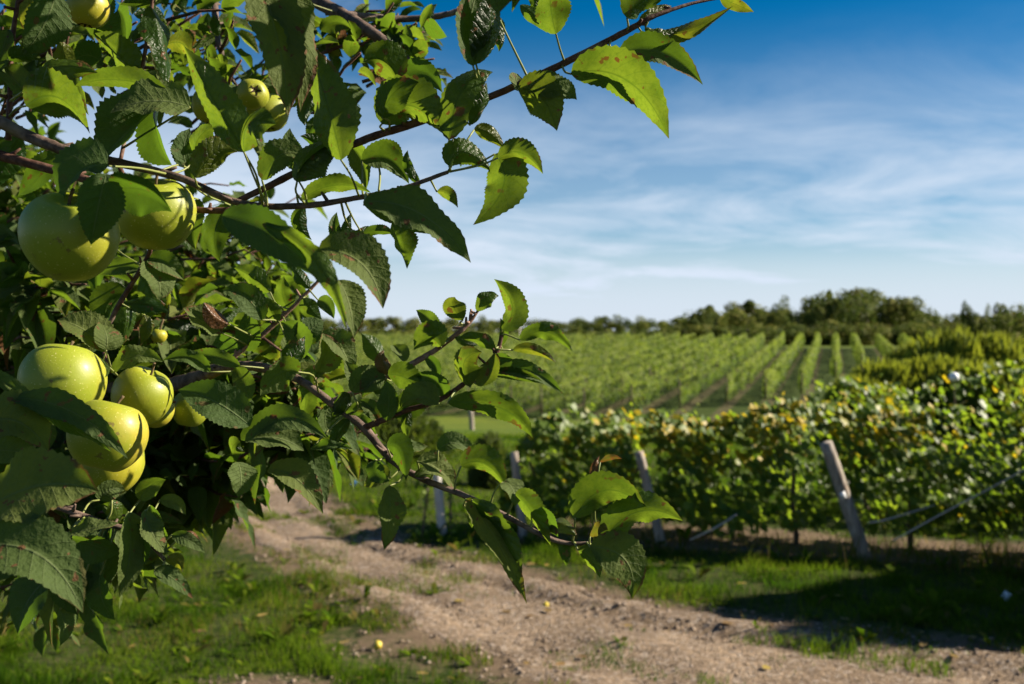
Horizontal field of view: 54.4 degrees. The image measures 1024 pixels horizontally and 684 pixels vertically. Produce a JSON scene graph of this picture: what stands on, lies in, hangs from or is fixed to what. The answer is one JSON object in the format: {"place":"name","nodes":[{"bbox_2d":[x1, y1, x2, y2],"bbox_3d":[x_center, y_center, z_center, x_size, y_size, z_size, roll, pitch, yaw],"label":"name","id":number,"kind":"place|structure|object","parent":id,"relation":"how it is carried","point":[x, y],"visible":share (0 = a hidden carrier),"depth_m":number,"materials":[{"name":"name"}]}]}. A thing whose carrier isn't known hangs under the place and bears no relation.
{"place":"outdoors","nodes":[
{"label":"outdoors","id":0,"kind":"place"},
{"bbox_2d":[0,332,1023,683],"bbox_3d":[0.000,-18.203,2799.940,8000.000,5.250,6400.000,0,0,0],"label":"ground","id":1,"kind":"structure","parent":0,"point":[710,398],"depth_m":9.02,"materials":[{"name":"plant"}]},
{"bbox_2d":[364,318,384,330],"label":"tree","id":2,"kind":"object","parent":1,"relation":"on","point":[373,326],"visible":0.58,"depth_m":280.21,"materials":[{"name":"green plant"}]},
{"bbox_2d":[0,0,753,656],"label":"apple tree","id":3,"kind":"object","parent":1,"relation":"on","point":[244,342],"visible":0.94,"depth_m":0.99,"materials":[{"name":"green plant"}]},
{"bbox_2d":[17,341,107,402],"bbox_3d":[-0.460,0.038,1.021,0.085,0.083,0.078,11,-19,-28],"label":"apple","id":4,"kind":"object","parent":3,"relation":"hanging from","point":[78,372],"visible":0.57,"depth_m":0.99,"materials":[{"name":"food"}]},
{"bbox_2d":[17,188,119,280],"bbox_3d":[-0.372,-0.093,0.838,0.079,0.078,0.075,10,25,0],"label":"apple","id":5,"kind":"object","parent":3,"relation":"hanging from","point":[54,243],"visible":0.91,"depth_m":0.81,"materials":[{"name":"food"}]},
{"bbox_2d":[65,0,110,27],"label":"apple","id":6,"kind":"object","parent":3,"relation":"hanging from","point":[91,13],"visible":0.95,"depth_m":0.99,"materials":[{"name":"food"}]},
{"bbox_2d":[66,395,148,471],"bbox_3d":[-0.394,0.087,0.971,0.075,0.074,0.073,14,-12,-10],"label":"apple","id":7,"kind":"object","parent":3,"relation":"hanging from","point":[128,425],"visible":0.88,"depth_m":0.95,"materials":[{"name":"food"}]},
{"bbox_2d":[72,451,144,493],"bbox_3d":[-0.425,0.123,1.052,0.072,0.074,0.068,-4,-20,8],"label":"apple","id":8,"kind":"object","parent":3,"relation":"hanging from","point":[128,478],"visible":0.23,"depth_m":1.03,"materials":[{"name":"food"}]},
{"bbox_2d":[111,362,173,424],"bbox_3d":[-0.407,0.055,1.099,0.064,0.069,0.068,22,6,-28],"label":"apple","id":9,"kind":"object","parent":3,"relation":"hanging from","point":[147,393],"visible":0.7,"depth_m":1.08,"materials":[{"name":"food"}]},
{"bbox_2d":[118,170,196,249],"bbox_3d":[-0.332,-0.124,0.929,0.072,0.072,0.073,16,20,29],"label":"apple","id":10,"kind":"object","parent":3,"relation":"hanging from","point":[161,230],"visible":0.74,"depth_m":0.91,"materials":[{"name":"food"}]},
{"bbox_2d":[151,319,166,344],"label":"apple","id":11,"kind":"object","parent":3,"relation":"hanging from","point":[159,335],"visible":0.96,"depth_m":1.34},
{"bbox_2d":[148,400,175,427],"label":"apple","id":12,"kind":"object","parent":3,"relation":"hanging from","point":[166,418],"visible":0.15,"depth_m":1.15,"materials":[{"name":"food"}]},
{"bbox_2d":[173,381,205,426],"bbox_3d":[-0.387,0.075,1.200,0.044,0.055,0.046,11,-4,-24],"label":"apple","id":13,"kind":"object","parent":3,"relation":"hanging from","point":[185,414],"visible":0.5,"depth_m":1.18,"materials":[{"name":"food"}]},
{"bbox_2d":[192,91,209,123],"bbox_3d":[-0.390,-0.314,1.300,0.051,0.057,0.052,15,0,33],"label":"leaf","id":14,"kind":"object","parent":3,"relation":"hanging from","point":[200,113],"visible":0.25,"depth_m":1.28,"materials":[{"name":"plant"}]},
{"bbox_2d":[236,79,268,109],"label":"apple","id":15,"kind":"object","parent":3,"relation":"hanging from","point":[253,94],"visible":0.96,"depth_m":1.24,"materials":[{"name":"food"}]},
{"bbox_2d":[246,93,288,131],"bbox_3d":[-0.324,-0.309,1.321,0.055,0.056,0.056,-12,-6,32],"label":"apple","id":16,"kind":"object","parent":3,"relation":"hanging from","point":[274,106],"visible":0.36,"depth_m":1.30,"materials":[{"name":"food"}]},
{"bbox_2d":[379,316,403,330],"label":"tree","id":17,"kind":"object","parent":1,"relation":"on","point":[393,320],"visible":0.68,"depth_m":254.71,"materials":[{"name":"green plant"}]},
{"bbox_2d":[327,412,456,463],"bbox_3d":[-2.200,1.653,17.995,2.512,1.150,2.386,0,0,0],"label":"dark shrub","id":18,"kind":"object","parent":1,"relation":"on","point":[428,433],"visible":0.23,"depth_m":17.47,"materials":[{"name":"green plant"}]},
{"bbox_2d":[311,333,498,362],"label":"field vine row","id":19,"kind":"object","parent":1,"relation":"on","point":[408,346],"visible":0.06,"depth_m":93.42,"materials":[{"name":"green plant"}]},
{"bbox_2d":[312,332,518,372],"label":"field vine row","id":20,"kind":"object","parent":1,"relation":"on","point":[452,343],"visible":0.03,"depth_m":95.20,"materials":[{"name":"green plant"}]},
{"bbox_2d":[416,487,432,536],"bbox_3d":[-0.966,1.896,10.918,0.147,0.606,0.203,0,1,37],"label":"garden stake","id":21,"kind":"object","parent":1,"relation":"on","point":[422,532],"visible":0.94,"depth_m":10.89,"materials":[{"name":"brown wood"}]},
{"bbox_2d":[344,334,521,364],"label":"field vine row","id":22,"kind":"object","parent":1,"relation":"on","point":[428,349],"visible":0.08,"depth_m":92.32,"materials":[{"name":"green plant"}]},
{"bbox_2d":[433,475,446,535],"bbox_3d":[-0.808,1.725,11.049,0.187,0.953,0.108,0,0,0],"label":"wooden post","id":23,"kind":"object","parent":1,"relation":"on","point":[440,508],"visible":0.57,"depth_m":11.01,"materials":[{"name":"wood"}]},
{"bbox_2d":[337,336,544,379],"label":"field vine row","id":24,"kind":"object","parent":1,"relation":"on","point":[425,351],"visible":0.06,"depth_m":89.03,"materials":[{"name":"green plant"}]},
{"bbox_2d":[329,334,564,381],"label":"field vine row","id":25,"kind":"object","parent":1,"relation":"on","point":[478,347],"visible":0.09,"depth_m":86.19,"materials":[{"name":"green plant"}]},
{"bbox_2d":[445,493,456,533],"bbox_3d":[-0.663,1.911,10.984,0.171,0.620,0.171,0,0,29],"label":"garden stake","id":26,"kind":"object","parent":1,"relation":"on","point":[449,514],"visible":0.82,"depth_m":10.99,"materials":[{"name":"green wood"}]},
{"bbox_2d":[327,331,580,390],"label":"field vine row","id":27,"kind":"object","parent":1,"relation":"on","point":[573,335],"visible":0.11,"depth_m":81.55,"materials":[{"name":"green plant"}]},
{"bbox_2d":[331,333,595,393],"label":"field vine row","id":28,"kind":"object","parent":1,"relation":"on","point":[546,342],"visible":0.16,"depth_m":87.93,"materials":[{"name":"green plant"}]},
{"bbox_2d":[331,332,612,398],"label":"field vine row","id":29,"kind":"object","parent":1,"relation":"on","point":[596,338],"visible":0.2,"depth_m":89.61,"materials":[{"name":"green plant"}]},
{"bbox_2d":[470,315,486,331],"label":"tree","id":30,"kind":"object","parent":1,"relation":"on","point":[480,323],"visible":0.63,"depth_m":250.27,"materials":[{"name":"green plant"}]},
{"bbox_2d":[466,428,512,489],"bbox_3d":[-0.328,1.736,14.494,0.682,0.963,0.718,0,0,29],"label":"dark shrub","id":31,"kind":"object","parent":1,"relation":"on","point":[479,479],"visible":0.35,"depth_m":14.37,"materials":[{"name":"green plant"}]},
{"bbox_2d":[360,332,628,400],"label":"field vine row","id":32,"kind":"object","parent":1,"relation":"on","point":[529,355],"visible":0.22,"depth_m":85.65,"materials":[{"name":"green plant"}]},
{"bbox_2d":[510,451,527,537],"bbox_3d":[0.078,1.692,10.847,0.198,0.998,0.100,0,0,0],"label":"wooden post","id":33,"kind":"object","parent":1,"relation":"on","point":[515,465],"visible":0.52,"depth_m":10.81,"materials":[{"name":"wood"}]},
{"bbox_2d":[401,332,646,393],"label":"field vine row","id":34,"kind":"object","parent":1,"relation":"on","point":[629,338],"visible":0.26,"depth_m":87.47,"materials":[{"name":"green plant"}]},
{"bbox_2d":[427,331,662,415],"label":"field vine row","id":35,"kind":"object","parent":1,"relation":"on","point":[453,382],"visible":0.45,"depth_m":78.15,"materials":[{"name":"green plant"}]},
{"bbox_2d":[467,331,680,410],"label":"field vine row","id":36,"kind":"object","parent":1,"relation":"on","point":[504,390],"visible":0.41,"depth_m":75.71,"materials":[{"name":"green plant"}]},
{"bbox_2d":[581,318,602,331],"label":"tree","id":37,"kind":"object","parent":1,"relation":"on","point":[598,326],"visible":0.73,"depth_m":232.90,"materials":[{"name":"green plant"}]},
{"bbox_2d":[510,333,695,406],"bbox_3d":[10.744,1.326,83.714,1.044,4.582,70.278,0,0,18],"label":"field vine row","id":38,"kind":"object","parent":1,"relation":"on","point":[536,391],"visible":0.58,"depth_m":64.58,"materials":[{"name":"green plant"}]},
{"bbox_2d":[592,328,631,345],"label":"wood tree","id":39,"kind":"object","parent":1,"relation":"on","point":[612,332],"visible":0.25,"depth_m":128.94,"materials":[{"name":"green plant"}]},
{"bbox_2d":[601,322,624,331],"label":"tree","id":40,"kind":"object","parent":1,"relation":"on","point":[609,325],"visible":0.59,"depth_m":235.31,"materials":[{"name":"green plant"}]},
{"bbox_2d":[612,314,633,331],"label":"tree","id":41,"kind":"object","parent":1,"relation":"on","point":[628,322],"visible":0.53,"depth_m":236.67,"materials":[{"name":"green plant"}]},
{"bbox_2d":[540,331,714,418],"bbox_3d":[12.412,1.307,82.445,1.024,4.620,71.690,0,0,18],"label":"field vine row","id":42,"kind":"object","parent":1,"relation":"on","point":[546,404],"visible":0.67,"depth_m":61.07,"materials":[{"name":"green plant"}]},
{"bbox_2d":[627,319,650,338],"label":"tree","id":43,"kind":"object","parent":1,"relation":"on","point":[643,325],"visible":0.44,"depth_m":158.96,"materials":[{"name":"green plant"}]},
{"bbox_2d":[633,327,666,345],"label":"wood tree","id":44,"kind":"object","parent":1,"relation":"on","point":[651,332],"visible":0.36,"depth_m":131.70,"materials":[{"name":"green plant"}]},
{"bbox_2d":[635,451,666,545],"bbox_3d":[1.454,1.663,10.401,0.376,1.065,0.107,0,0,-19],"label":"wooden post","id":45,"kind":"object","parent":1,"relation":"on","point":[643,472],"visible":0.61,"depth_m":10.34,"materials":[{"name":"wood"}]},
{"bbox_2d":[583,331,731,414],"bbox_3d":[14.422,1.294,82.096,1.106,4.663,71.062,0,0,18],"label":"field vine row","id":46,"kind":"object","parent":1,"relation":"on","point":[610,392],"visible":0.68,"depth_m":58.87,"materials":[{"name":"green plant"}]},
{"bbox_2d":[629,332,747,415],"bbox_3d":[16.558,1.323,82.849,1.079,4.600,68.411,0,0,18],"label":"field vine row","id":47,"kind":"object","parent":1,"relation":"on","point":[672,379],"visible":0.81,"depth_m":63.03,"materials":[{"name":"green plant"}]},
{"bbox_2d":[683,327,709,342],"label":"wood tree","id":48,"kind":"object","parent":1,"relation":"on","point":[699,331],"visible":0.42,"depth_m":138.45,"materials":[{"name":"green plant"}]},
{"bbox_2d":[687,307,713,326],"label":"tree","id":49,"kind":"object","parent":1,"relation":"on","point":[703,317],"visible":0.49,"depth_m":156.15,"materials":[{"name":"green plant"}]},
{"bbox_2d":[680,323,739,338],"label":"wood tree","id":50,"kind":"object","parent":1,"relation":"on","point":[709,327],"visible":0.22,"depth_m":141.43,"materials":[{"name":"green plant"}]},
{"bbox_2d":[706,326,731,341],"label":"wood tree","id":51,"kind":"object","parent":1,"relation":"on","point":[716,331],"visible":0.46,"depth_m":132.74,"materials":[{"name":"green plant"}]},
{"bbox_2d":[677,332,764,408],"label":"field vine row","id":52,"kind":"object","parent":1,"relation":"on","point":[751,346],"visible":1,"depth_m":69.86,"materials":[{"name":"green plant"}]},
{"bbox_2d":[710,308,748,331],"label":"tree","id":53,"kind":"object","parent":1,"relation":"on","point":[736,316],"visible":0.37,"depth_m":165.16,"materials":[{"name":"green plant"}]},
{"bbox_2d":[723,301,763,318],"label":"tree","id":54,"kind":"object","parent":1,"relation":"on","point":[733,304],"visible":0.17,"depth_m":207.73,"materials":[{"name":"green plant"}]},
{"bbox_2d":[465,506,1023,583],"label":"tall weeds","id":55,"kind":"object","parent":1,"relation":"on","point":[990,547],"visible":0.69,"depth_m":9.82,"materials":[{"name":"green plant"}]},
{"bbox_2d":[734,315,763,329],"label":"tree","id":56,"kind":"object","parent":1,"relation":"on","point":[748,322],"visible":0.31,"depth_m":163.83,"materials":[{"name":"green plant"}]},
{"bbox_2d":[730,323,768,345],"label":"wood tree","id":57,"kind":"object","parent":1,"relation":"on","point":[736,333],"visible":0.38,"depth_m":130.75,"materials":[{"name":"green plant"}]},
{"bbox_2d":[743,299,763,328],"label":"tree","id":58,"kind":"object","parent":1,"relation":"on","point":[749,305],"visible":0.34,"depth_m":196.20,"materials":[{"name":"green plant"}]},
{"bbox_2d":[725,331,784,406],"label":"field vine row","id":59,"kind":"object","parent":1,"relation":"on","point":[756,360],"visible":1,"depth_m":68.40,"materials":[{"name":"green plant"}]},
{"bbox_2d":[496,381,1023,549],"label":"grapevine row","id":60,"kind":"object","parent":1,"relation":"on","point":[845,418],"visible":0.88,"depth_m":10.35,"materials":[{"name":"green plant"}]},
{"bbox_2d":[741,325,796,345],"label":"wood tree","id":61,"kind":"object","parent":1,"relation":"on","point":[768,335],"visible":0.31,"depth_m":131.85,"materials":[{"name":"green plant"}]},
{"bbox_2d":[759,310,788,327],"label":"tree","id":62,"kind":"object","parent":1,"relation":"on","point":[770,317],"visible":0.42,"depth_m":159.10,"materials":[{"name":"green plant"}]},
{"bbox_2d":[767,295,789,324],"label":"tree","id":63,"kind":"object","parent":1,"relation":"on","point":[783,310],"visible":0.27,"depth_m":173.38,"materials":[{"name":"green plant"}]},
{"bbox_2d":[762,331,804,401],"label":"field vine row","id":64,"kind":"object","parent":1,"relation":"on","point":[771,377],"visible":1,"depth_m":66.74,"materials":[{"name":"green plant"}]},
{"bbox_2d":[780,323,811,343],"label":"wood tree","id":65,"kind":"object","parent":1,"relation":"on","point":[795,327],"visible":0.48,"depth_m":135.41,"materials":[{"name":"green plant"}]},
{"bbox_2d":[790,311,823,328],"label":"tree","id":66,"kind":"object","parent":1,"relation":"on","point":[807,318],"visible":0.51,"depth_m":154.13,"materials":[{"name":"green plant"}]},
{"bbox_2d":[797,332,821,399],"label":"field vine row","id":67,"kind":"object","parent":1,"relation":"on","point":[808,365],"visible":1,"depth_m":67.22,"materials":[{"name":"green plant"}]},
{"bbox_2d":[799,291,828,312],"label":"tree","id":68,"kind":"object","parent":1,"relation":"on","point":[805,306],"visible":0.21,"depth_m":199.73,"materials":[{"name":"green plant"}]},
{"bbox_2d":[787,327,850,345],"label":"wood tree","id":69,"kind":"object","parent":1,"relation":"on","point":[822,333],"visible":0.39,"depth_m":131.67,"materials":[{"name":"green plant"}]},
{"bbox_2d":[812,319,843,339],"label":"wood tree","id":70,"kind":"object","parent":1,"relation":"on","point":[823,324],"visible":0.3,"depth_m":135.91,"materials":[{"name":"green plant"}]},
{"bbox_2d":[807,322,855,345],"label":"wood tree","id":71,"kind":"object","parent":1,"relation":"on","point":[827,342],"visible":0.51,"depth_m":131.63,"materials":[{"name":"green plant"}]},
{"bbox_2d":[810,294,858,326],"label":"tree","id":72,"kind":"object","parent":1,"relation":"on","point":[831,308],"visible":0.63,"depth_m":153.48,"materials":[{"name":"green plant"}]},
{"bbox_2d":[829,332,842,379],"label":"field vine row","id":73,"kind":"object","parent":1,"relation":"on","point":[836,361],"visible":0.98,"depth_m":72.97,"materials":[{"name":"green plant"}]},
{"bbox_2d":[820,440,872,560],"bbox_3d":[3.274,1.588,9.726,0.603,1.266,0.138,0,0,-17],"label":"wooden post","id":74,"kind":"object","parent":1,"relation":"on","point":[845,500],"visible":0.92,"depth_m":9.67,"materials":[{"name":"grey wood"}]},
{"bbox_2d":[834,287,879,310],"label":"tree","id":75,"kind":"object","parent":1,"relation":"on","point":[853,292],"visible":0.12,"depth_m":200.01,"materials":[{"name":"green plant"}]},
{"bbox_2d":[849,332,865,367],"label":"field vine row","id":76,"kind":"object","parent":1,"relation":"on","point":[855,344],"visible":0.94,"depth_m":86.70,"materials":[{"name":"green plant"}]},
{"bbox_2d":[807,373,910,447],"bbox_3d":[7.965,1.669,22.976,2.083,2.020,2.025,0,0,-33],"label":"shrub","id":77,"kind":"object","parent":1,"relation":"on","point":[853,390],"visible":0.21,"depth_m":22.70,"materials":[{"name":"green plant"}]},
{"bbox_2d":[828,322,891,345],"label":"wood tree","id":78,"kind":"object","parent":1,"relation":"on","point":[867,333],"visible":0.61,"depth_m":128.98,"materials":[{"name":"green plant"}]},
{"bbox_2d":[852,287,876,326],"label":"tree","id":79,"kind":"object","parent":1,"relation":"on","point":[869,294],"visible":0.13,"depth_m":181.23,"materials":[{"name":"green plant"}]},
{"bbox_2d":[841,299,888,327],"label":"tree","id":80,"kind":"object","parent":1,"relation":"on","point":[866,315],"visible":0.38,"depth_m":169.39,"materials":[{"name":"green plant"}]},
{"bbox_2d":[874,332,890,356],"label":"field vine row","id":81,"kind":"object","parent":1,"relation":"on","point":[882,345],"visible":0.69,"depth_m":96.16,"materials":[{"name":"green plant"}]},
{"bbox_2d":[750,358,1023,511],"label":"grapevine row","id":82,"kind":"object","parent":1,"relation":"on","point":[919,392],"visible":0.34,"depth_m":12.24,"materials":[{"name":"green plant"}]},
{"bbox_2d":[850,355,935,448],"bbox_3d":[9.047,1.544,23.961,2.978,2.523,3.062,0,0,-18],"label":"shrub","id":83,"kind":"object","parent":1,"relation":"on","point":[896,371],"visible":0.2,"depth_m":23.35,"materials":[{"name":"green plant"}]},
{"bbox_2d":[881,296,905,329],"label":"tree","id":84,"kind":"object","parent":1,"relation":"on","point":[892,308],"visible":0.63,"depth_m":166.47,"materials":[{"name":"green plant"}]},
{"bbox_2d":[884,322,911,345],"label":"tree","id":85,"kind":"object","parent":1,"relation":"on","point":[896,330],"visible":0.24,"depth_m":132.83,"materials":[{"name":"green plant"}]},
{"bbox_2d":[881,339,920,364],"bbox_3d":[14.539,1.850,35.957,3.170,4.085,3.260,0,1,44],"label":"shrub","id":86,"kind":"object","parent":1,"relation":"on","point":[899,353],"visible":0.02,"depth_m":35.82,"materials":[{"name":"green plant"}]},
{"bbox_2d":[868,504,935,523],"bbox_3d":[3.813,1.675,9.633,0.767,0.154,0.151,0,0,-16],"label":"irrigation hose","id":87,"kind":"object","parent":1,"relation":"on","point":[902,514],"visible":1,"depth_m":9.56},
{"bbox_2d":[888,296,927,327],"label":"tree","id":88,"kind":"object","parent":1,"relation":"on","point":[910,312],"visible":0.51,"depth_m":166.98,"materials":[{"name":"green plant"}]},
{"bbox_2d":[889,322,931,345],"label":"wood tree","id":89,"kind":"object","parent":1,"relation":"on","point":[905,326],"visible":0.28,"depth_m":131.55,"materials":[{"name":"green plant"}]},
{"bbox_2d":[896,323,935,345],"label":"wood tree","id":90,"kind":"object","parent":1,"relation":"on","point":[920,333],"visible":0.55,"depth_m":128.78,"materials":[{"name":"green plant"}]},
{"bbox_2d":[915,316,946,333],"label":"tree","id":91,"kind":"object","parent":1,"relation":"on","point":[937,326],"visible":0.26,"depth_m":138.61,"materials":[{"name":"green plant"}]},
{"bbox_2d":[897,325,993,365],"bbox_3d":[15.012,1.566,34.097,4.219,4.502,4.338,0,0,13],"label":"shrub","id":92,"kind":"object","parent":1,"relation":"on","point":[952,344],"visible":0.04,"depth_m":33.52,"materials":[{"name":"green plant"}]},
{"bbox_2d":[893,352,1006,448],"bbox_3d":[10.134,1.513,24.033,3.457,2.667,3.362,0,0,-2],"label":"shrub","id":93,"kind":"object","parent":1,"relation":"on","point":[932,367],"visible":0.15,"depth_m":23.28,"materials":[{"name":"green plant"}]},
{"bbox_2d":[949,372,958,503],"bbox_3d":[4.574,1.112,10.305,0.102,1.600,0.100,0,0,0],"label":"scare ball","id":94,"kind":"object","parent":1,"relation":"on","point":[953,376],"visible":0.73,"depth_m":10.29,"materials":[{"name":"white plastic"}]},
{"bbox_2d":[893,469,1023,541],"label":"pole","id":95,"kind":"object","parent":1,"relation":"on","point":[959,504],"visible":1,"depth_m":9.00,"materials":[{"name":"metal"}]},
{"bbox_2d":[940,312,982,337],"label":"tree","id":96,"kind":"object","parent":1,"relation":"on","point":[956,316],"visible":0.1,"depth_m":142.22,"materials":[{"name":"green plant"}]},
{"bbox_2d":[959,300,976,334],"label":"tree","id":97,"kind":"object","parent":1,"relation":"on","point":[969,315],"visible":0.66,"depth_m":125.06,"materials":[{"name":"green plant"}]},
{"bbox_2d":[949,316,991,337],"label":"tree","id":98,"kind":"object","parent":1,"relation":"on","point":[954,324],"visible":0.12,"depth_m":131.42,"materials":[{"name":"green plant"}]},
{"bbox_2d":[927,357,1023,453],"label":"shrub","id":99,"kind":"object","parent":1,"relation":"on","point":[973,402],"visible":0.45,"depth_m":22.19,"materials":[{"name":"green plant"}]},
{"bbox_2d":[978,303,989,334],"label":"tree","id":100,"kind":"object","parent":1,"relation":"on","point":[983,319],"visible":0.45,"depth_m":124.97,"materials":[{"name":"green plant"}]},
{"bbox_2d":[971,328,1023,366],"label":"shrub","id":101,"kind":"object","parent":1,"relation":"on","point":[1003,348],"visible":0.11,"depth_m":33.23,"materials":[{"name":"green plant"}]},
{"bbox_2d":[990,302,1008,334],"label":"tree","id":102,"kind":"object","parent":1,"relation":"on","point":[1000,309],"visible":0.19,"depth_m":121.88,"materials":[{"name":"green plant"}]},
{"bbox_2d":[980,302,1023,338],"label":"tree","id":103,"kind":"object","parent":1,"relation":"on","point":[1016,324],"visible":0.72,"depth_m":111.74,"materials":[{"name":"green plant"}]},
{"bbox_2d":[0,522,1023,678],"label":"fallen leaves","id":104,"kind":"object","parent":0,"point":[727,622],"visible":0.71,"depth_m":7.46,"materials":[{"name":"yellow plant"}]},
{"bbox_2d":[0,0,1023,331],"label":"sky","id":105,"kind":"structure","parent":0,"point":[822,145],"materials":[{"name":"blue"}]},
{"bbox_2d":[198,476,1023,683],"bbox_3d":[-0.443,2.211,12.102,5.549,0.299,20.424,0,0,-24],"label":"dirt track","id":106,"kind":"structure","parent":0,"point":[664,649],"depth_m":7.42,"materials":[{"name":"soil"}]},
{"bbox_2d":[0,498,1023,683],"bbox_3d":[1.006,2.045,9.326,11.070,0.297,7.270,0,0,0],"label":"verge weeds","id":107,"kind":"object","parent":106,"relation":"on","point":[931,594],"visible":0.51,"depth_m":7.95,"materials":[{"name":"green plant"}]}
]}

